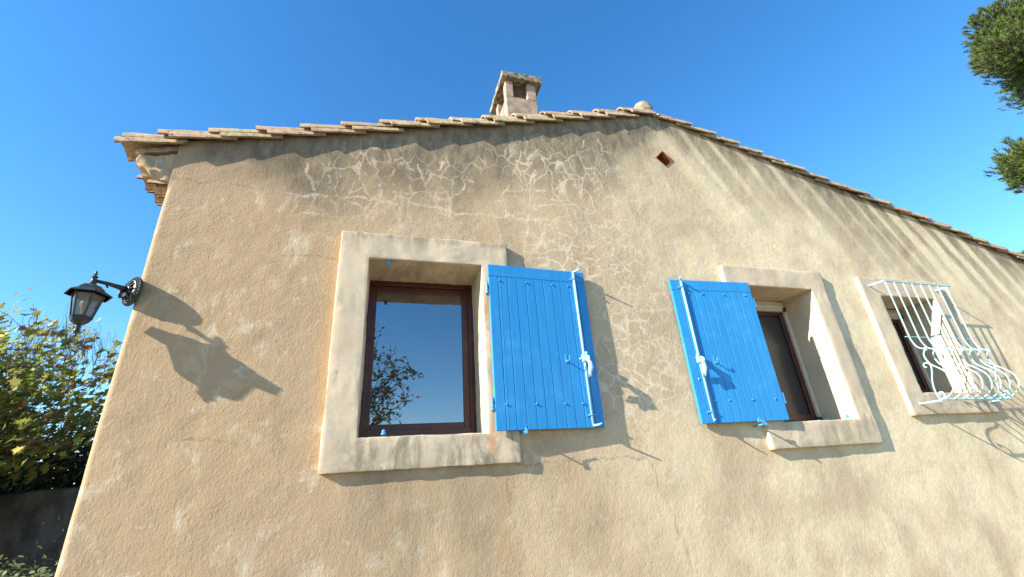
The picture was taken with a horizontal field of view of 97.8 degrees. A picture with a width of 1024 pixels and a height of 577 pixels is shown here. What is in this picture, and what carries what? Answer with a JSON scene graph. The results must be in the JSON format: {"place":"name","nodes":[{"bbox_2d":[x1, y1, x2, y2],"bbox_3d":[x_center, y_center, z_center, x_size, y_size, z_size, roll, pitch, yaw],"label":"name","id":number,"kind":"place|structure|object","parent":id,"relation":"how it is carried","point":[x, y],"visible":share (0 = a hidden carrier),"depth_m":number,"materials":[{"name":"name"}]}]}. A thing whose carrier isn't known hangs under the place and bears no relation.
{"place":"outdoors","nodes":[
{"label":"outdoors","id":0,"kind":"place"},
{"bbox_2d":[0,0,1023,483],"label":"sky","id":1,"kind":"structure","parent":0,"point":[879,98],"materials":[{"name":"blue"}]},
{"label":"ground","id":2,"kind":"structure","parent":0,"visible":0},
{"bbox_2d":[0,546,58,576],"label":"garden bush","id":3,"kind":"object","parent":2,"relation":"on","point":[31,570],"visible":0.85,"depth_m":4.81,"materials":[{"name":"green plant"}]},
{"bbox_2d":[0,487,79,576],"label":"garden wall","id":4,"kind":"structure","parent":2,"relation":"on","point":[31,522],"depth_m":6.50,"materials":[{"name":"grey concrete"}]},
{"bbox_2d":[0,403,103,494],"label":"ivy shrub","id":5,"kind":"object","parent":2,"relation":"on","point":[57,478],"visible":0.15,"depth_m":7.66,"materials":[{"name":"green plant"}]},
{"bbox_2d":[0,287,122,487],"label":"plane tree","id":6,"kind":"object","parent":2,"relation":"on","point":[17,423],"visible":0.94,"depth_m":6.53,"materials":[{"name":"green plant"}]},
{"bbox_2d":[54,70,1023,576],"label":"house","id":7,"kind":"structure","parent":2,"relation":"on","point":[514,334],"depth_m":3.40,"materials":[{"name":"paint"}]},
{"bbox_2d":[63,271,142,336],"bbox_3d":[-2.367,0.083,2.562,0.216,0.432,0.305,-16,-26,25],"label":"wall lantern","id":8,"kind":"object","parent":7,"relation":"attached to","point":[91,291],"depth_m":2.52,"materials":[{"name":"black metal"}]},
{"bbox_2d":[358,280,476,437],"bbox_3d":[-0.712,0.513,3.455,0.860,1.206,0.065,3,-25,-16],"label":"window","id":9,"kind":"structure","parent":7,"relation":"in","point":[419,375],"depth_m":3.44,"materials":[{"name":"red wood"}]},
{"bbox_2d":[755,300,822,421],"bbox_3d":[2.450,0.677,4.320,0.839,1.198,0.111,3,-25,-16],"label":"window","id":10,"kind":"structure","parent":7,"relation":"in","point":[786,358],"depth_m":4.38,"materials":[{"name":"red wood"}]},
{"bbox_2d":[887,309,933,392],"bbox_3d":[4.085,0.680,4.845,0.793,0.966,0.111,3,-25,-16],"label":"window","id":11,"kind":"structure","parent":7,"relation":"in","point":[923,379],"depth_m":4.92,"materials":[{"name":"red wood"}]},
{"bbox_2d":[960,0,1023,253],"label":"pine tree","id":12,"kind":"object","parent":2,"relation":"on","point":[997,47],"visible":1,"depth_m":12.97,"materials":[{"name":"green plant"}]}
]}

